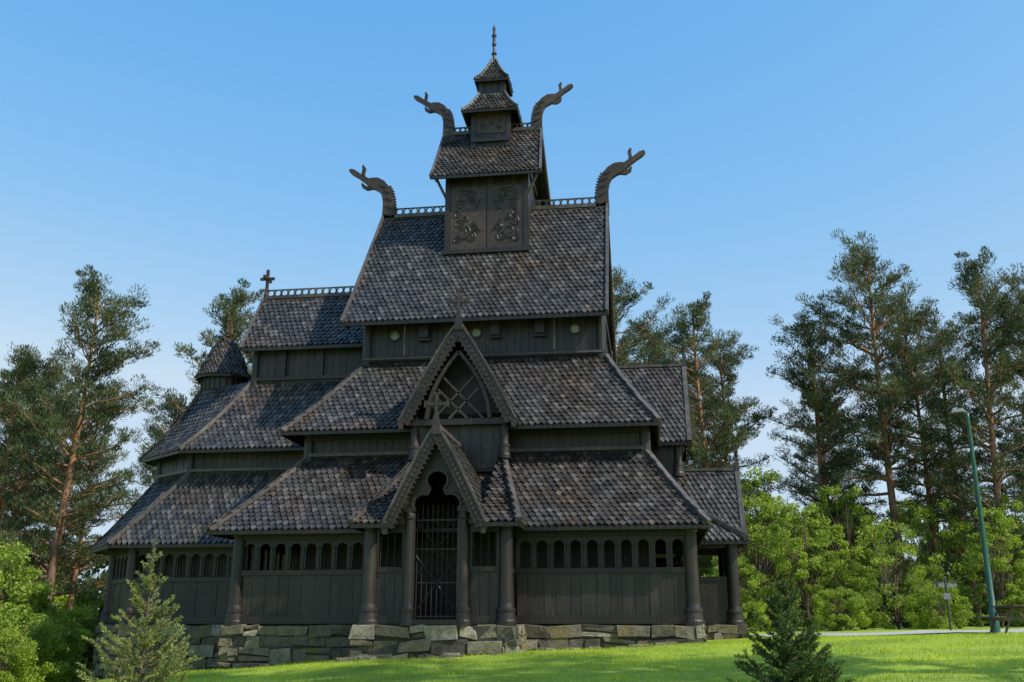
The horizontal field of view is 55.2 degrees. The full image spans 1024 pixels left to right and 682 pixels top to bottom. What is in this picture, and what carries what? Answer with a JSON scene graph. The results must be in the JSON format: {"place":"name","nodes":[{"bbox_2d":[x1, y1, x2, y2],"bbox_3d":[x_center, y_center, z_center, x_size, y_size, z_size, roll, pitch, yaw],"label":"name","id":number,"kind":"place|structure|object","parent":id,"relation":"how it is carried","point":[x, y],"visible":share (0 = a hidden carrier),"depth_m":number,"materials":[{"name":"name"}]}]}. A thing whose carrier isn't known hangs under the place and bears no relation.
{"place":"outdoors","nodes":[
{"label":"outdoors","id":0,"kind":"place"},
{"bbox_2d":[0,0,1023,609],"label":"sky","id":1,"kind":"structure","parent":0,"point":[184,150],"materials":[{"name":"blue"}]},
{"bbox_2d":[81,626,1023,681],"bbox_3d":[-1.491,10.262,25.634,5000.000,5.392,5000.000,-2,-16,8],"label":"lawn","id":2,"kind":"structure","parent":0,"point":[962,657],"depth_m":19.44,"materials":[{"name":"green plant"}]},
{"bbox_2d":[0,628,39,681],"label":"bush","id":3,"kind":"object","parent":2,"relation":"on","point":[21,652],"visible":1,"depth_m":29.64,"materials":[{"name":"green plant"}]},
{"bbox_2d":[0,541,55,671],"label":"deciduous tree","id":4,"kind":"object","parent":2,"relation":"on","point":[37,592],"visible":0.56,"depth_m":36.77,"materials":[{"name":"green plant"}]},
{"bbox_2d":[0,541,62,667],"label":"deciduous tree","id":5,"kind":"object","parent":2,"relation":"on","point":[19,602],"visible":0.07,"depth_m":40.89,"materials":[{"name":"green plant"}]},
{"bbox_2d":[0,613,68,681],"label":"bush","id":6,"kind":"object","parent":2,"relation":"on","point":[49,650],"visible":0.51,"depth_m":32.63,"materials":[{"name":"green plant"}]},
{"bbox_2d":[0,565,69,655],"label":"deciduous tree","id":7,"kind":"object","parent":2,"relation":"on","point":[63,599],"visible":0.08,"depth_m":45.74,"materials":[{"name":"green plant"}]},
{"bbox_2d":[0,602,84,681],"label":"bush","id":8,"kind":"object","parent":2,"relation":"on","point":[72,638],"visible":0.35,"depth_m":34.99,"materials":[{"name":"green plant"}]},
{"bbox_2d":[0,341,85,609],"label":"pine tree","id":9,"kind":"object","parent":2,"relation":"on","point":[25,366],"visible":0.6,"depth_m":44.55,"materials":[{"name":"green plant"}]},
{"bbox_2d":[0,337,93,599],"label":"pine tree","id":10,"kind":"object","parent":2,"relation":"on","point":[51,374],"visible":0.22,"depth_m":49.28,"materials":[{"name":"green plant"}]},
{"bbox_2d":[0,353,100,581],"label":"pine tree","id":11,"kind":"object","parent":2,"relation":"on","point":[52,390],"visible":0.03,"depth_m":56.04,"materials":[{"name":"green plant"}]},
{"bbox_2d":[41,603,98,681],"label":"bush","id":12,"kind":"object","parent":2,"relation":"on","point":[75,614],"visible":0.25,"depth_m":38.19,"materials":[{"name":"green plant"}]},
{"bbox_2d":[0,263,164,662],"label":"pine tree","id":13,"kind":"object","parent":2,"relation":"on","point":[81,499],"visible":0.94,"depth_m":42.49,"materials":[{"name":"green plant"}]},
{"bbox_2d":[30,381,151,651],"bbox_3d":[-20.295,8.902,46.459,5.414,14.584,6.063,14,-21,-39],"label":"pine tree","id":14,"kind":"object","parent":2,"relation":"on","point":[80,563],"visible":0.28,"depth_m":46.49,"materials":[{"name":"green plant"}]},
{"bbox_2d":[76,537,203,681],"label":"spruce tree","id":15,"kind":"object","parent":2,"relation":"on","point":[167,670],"visible":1,"depth_m":13.64,"materials":[{"name":"green plant"}]},
{"bbox_2d":[104,389,180,588],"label":"pine tree","id":16,"kind":"object","parent":2,"relation":"on","point":[174,417],"visible":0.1,"depth_m":62.78,"materials":[{"name":"green plant"}]},
{"bbox_2d":[146,387,197,477],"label":"pine tree","id":17,"kind":"object","parent":2,"relation":"on","point":[192,394],"depth_m":72.04,"materials":[{"name":"green plant"}]},
{"bbox_2d":[134,277,264,485],"bbox_3d":[-18.718,7.671,60.559,9.209,24.648,9.345,8,-18,-27],"label":"pine tree","id":18,"kind":"object","parent":2,"relation":"on","point":[229,308],"visible":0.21,"depth_m":63.38,"materials":[{"name":"green plant"}]},
{"bbox_2d":[212,310,252,375],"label":"pine tree","id":19,"kind":"object","parent":2,"relation":"on","point":[249,366],"depth_m":64.25,"materials":[{"name":"green plant"}]},
{"bbox_2d":[90,24,750,680],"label":"stave church","id":20,"kind":"structure","parent":2,"relation":"on","point":[454,428],"depth_m":30.46,"materials":[{"name":"black wood"}]},
{"bbox_2d":[54,504,1023,681],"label":"distant trees","id":21,"kind":"object","parent":2,"relation":"on","point":[96,598],"visible":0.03,"depth_m":69.87,"materials":[{"name":"green plant"}]},
{"bbox_2d":[612,265,680,364],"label":"pine tree","id":22,"kind":"object","parent":2,"relation":"on","point":[624,300],"visible":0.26,"depth_m":64.83,"materials":[{"name":"green plant"}]},
{"bbox_2d":[620,319,717,590],"bbox_3d":[9.923,8.485,64.660,7.740,20.717,7.855,6,-17,-19],"label":"pine tree","id":23,"kind":"object","parent":2,"relation":"on","point":[653,344],"visible":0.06,"depth_m":64.85,"materials":[{"name":"green plant"}]},
{"bbox_2d":[663,358,732,568],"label":"pine tree","id":24,"kind":"object","parent":2,"relation":"on","point":[705,562],"visible":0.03,"depth_m":56.47,"materials":[{"name":"green plant"}]},
{"bbox_2d":[642,290,769,577],"bbox_3d":[10.451,6.145,53.987,7.251,19.124,7.145,-13,-20,37],"label":"pine tree","id":25,"kind":"object","parent":2,"relation":"on","point":[702,444],"visible":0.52,"depth_m":55.08,"materials":[{"name":"green plant"}]},
{"bbox_2d":[688,329,777,533],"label":"pine tree","id":26,"kind":"object","parent":2,"relation":"on","point":[722,368],"visible":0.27,"depth_m":59.12,"materials":[{"name":"green plant"}]},
{"bbox_2d":[701,555,771,631],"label":"deciduous tree","id":27,"kind":"object","parent":2,"relation":"on","point":[746,570],"visible":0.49,"depth_m":45.12,"materials":[{"name":"green plant"}]},
{"bbox_2d":[713,494,808,631],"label":"deciduous tree","id":28,"kind":"object","parent":2,"relation":"on","point":[766,506],"visible":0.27,"depth_m":48.37,"materials":[{"name":"green plant"}]},
{"bbox_2d":[738,466,814,629],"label":"deciduous tree","id":29,"kind":"object","parent":2,"relation":"on","point":[748,484],"visible":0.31,"depth_m":52.08,"materials":[{"name":"green plant"}]},
{"bbox_2d":[726,578,861,681],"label":"spruce tree","id":30,"kind":"object","parent":2,"relation":"on","point":[789,653],"visible":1,"depth_m":10.74,"materials":[{"name":"green plant"}]},
{"bbox_2d":[763,501,840,629],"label":"deciduous tree","id":31,"kind":"object","parent":2,"relation":"on","point":[779,526],"visible":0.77,"depth_m":45.84,"materials":[{"name":"green plant"}]},
{"bbox_2d":[749,308,887,614],"bbox_3d":[17.644,6.668,54.888,6.272,18.294,7.468,8,-18,-26],"label":"pine tree","id":32,"kind":"object","parent":2,"relation":"on","point":[809,393],"visible":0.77,"depth_m":55.20,"materials":[{"name":"green plant"}]},
{"bbox_2d":[774,361,866,587],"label":"pine tree","id":33,"kind":"object","parent":2,"relation":"on","point":[803,459],"visible":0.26,"depth_m":66.94,"materials":[{"name":"green plant"}]},
{"bbox_2d":[811,586,872,630],"bbox_3d":[14.538,11.951,43.373,2.550,2.080,2.562,-11,-20,34],"label":"bush","id":34,"kind":"object","parent":2,"relation":"on","point":[859,602],"visible":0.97,"depth_m":43.06,"materials":[{"name":"green plant"}]},
{"bbox_2d":[803,484,886,628],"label":"deciduous tree","id":35,"kind":"object","parent":2,"relation":"on","point":[861,556],"visible":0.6,"depth_m":51.23,"materials":[{"name":"green plant"}]},
{"bbox_2d":[813,557,882,629],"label":"deciduous tree","id":36,"kind":"object","parent":2,"relation":"on","point":[842,574],"visible":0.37,"depth_m":46.44,"materials":[{"name":"green plant"}]},
{"bbox_2d":[794,228,978,627],"bbox_3d":[20.383,4.209,53.943,8.920,22.371,8.573,0,-16,2],"label":"pine tree","id":37,"kind":"object","parent":2,"relation":"on","point":[901,392],"visible":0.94,"depth_m":53.84,"materials":[{"name":"green plant"}]},
{"bbox_2d":[855,519,936,629],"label":"deciduous tree","id":38,"kind":"object","parent":2,"relation":"on","point":[897,597],"visible":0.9,"depth_m":45.14,"materials":[{"name":"green plant"}]},
{"bbox_2d":[834,292,986,575],"bbox_3d":[23.053,6.410,55.533,7.904,19.013,7.058,5,-17,-16],"label":"pine tree","id":39,"kind":"object","parent":2,"relation":"on","point":[930,465],"visible":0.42,"depth_m":55.65,"materials":[{"name":"green plant"}]},
{"bbox_2d":[903,564,965,626],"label":"deciduous tree","id":40,"kind":"object","parent":2,"relation":"on","point":[939,570],"visible":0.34,"depth_m":45.93,"materials":[{"name":"green plant"}]},
{"bbox_2d":[884,497,987,627],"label":"deciduous tree","id":41,"kind":"object","parent":2,"relation":"on","point":[932,558],"visible":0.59,"depth_m":50.49,"materials":[{"name":"green plant"}]},
{"bbox_2d":[904,582,975,629],"bbox_3d":[18.567,11.627,42.805,2.776,2.253,2.762,-3,-16,10],"label":"bush","id":42,"kind":"object","parent":2,"relation":"on","point":[923,620],"visible":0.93,"depth_m":42.16,"materials":[{"name":"green plant"}]},
{"bbox_2d":[933,576,956,629],"bbox_3d":[16.206,9.775,36.429,0.840,1.980,0.120,-2,-16,8],"label":"signpost","id":43,"kind":"object","parent":2,"relation":"on","point":[947,595],"visible":0.93,"depth_m":36.54,"materials":[{"name":"paint"}]},
{"bbox_2d":[880,302,1013,626],"bbox_3d":[27.450,7.269,60.389,8.155,19.977,6.848,0,-16,-1],"label":"pine tree","id":44,"kind":"object","parent":2,"relation":"on","point":[933,327],"visible":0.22,"depth_m":60.52,"materials":[{"name":"green plant"}]},
{"bbox_2d":[916,245,1023,626],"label":"pine tree","id":45,"kind":"object","parent":2,"relation":"on","point":[990,384],"visible":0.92,"depth_m":51.51,"materials":[{"name":"green plant"}]},
{"bbox_2d":[962,266,1023,499],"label":"pine tree","id":46,"kind":"object","parent":2,"relation":"on","point":[1018,343],"visible":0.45,"depth_m":53.20,"materials":[{"name":"green plant"}]},
{"bbox_2d":[962,507,1023,627],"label":"deciduous tree","id":47,"kind":"object","parent":2,"relation":"on","point":[1002,520],"visible":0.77,"depth_m":44.11,"materials":[{"name":"green plant"}]},
{"bbox_2d":[974,605,1023,633],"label":"picnic table","id":48,"kind":"object","parent":2,"relation":"on","point":[1009,619],"visible":0.92,"depth_m":26.39,"materials":[{"name":"brown wood"}]},
{"bbox_2d":[977,265,1023,514],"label":"pine tree","id":49,"kind":"object","parent":2,"relation":"on","point":[997,435],"visible":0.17,"depth_m":58.26,"materials":[{"name":"green plant"}]},
{"bbox_2d":[989,493,1023,616],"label":"deciduous tree","id":50,"kind":"object","parent":2,"relation":"on","point":[1015,505],"visible":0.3,"depth_m":49.70,"materials":[{"name":"green plant"}]},
{"bbox_2d":[1008,554,1023,626],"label":"deciduous tree","id":51,"kind":"object","parent":2,"relation":"on","point":[1019,576],"visible":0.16,"depth_m":44.98,"materials":[{"name":"green plant"}]},
{"bbox_2d":[1016,590,1023,623],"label":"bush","id":52,"kind":"object","parent":2,"relation":"on","point":[1021,598],"visible":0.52,"depth_m":42.21,"materials":[{"name":"green plant"}]},
{"bbox_2d":[760,629,1023,635],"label":"gravel path","id":53,"kind":"structure","parent":0,"point":[927,631],"depth_m":31.25,"materials":[{"name":"grey gravel"}]},
{"bbox_2d":[950,408,1000,631],"bbox_3d":[14.614,5.573,30.938,0.640,7.030,0.280,-2,-16,8],"label":"street lamp","id":54,"kind":"object","parent":53,"relation":"on","point":[990,594],"visible":0.87,"depth_m":30.73,"materials":[{"name":"teal metal"}]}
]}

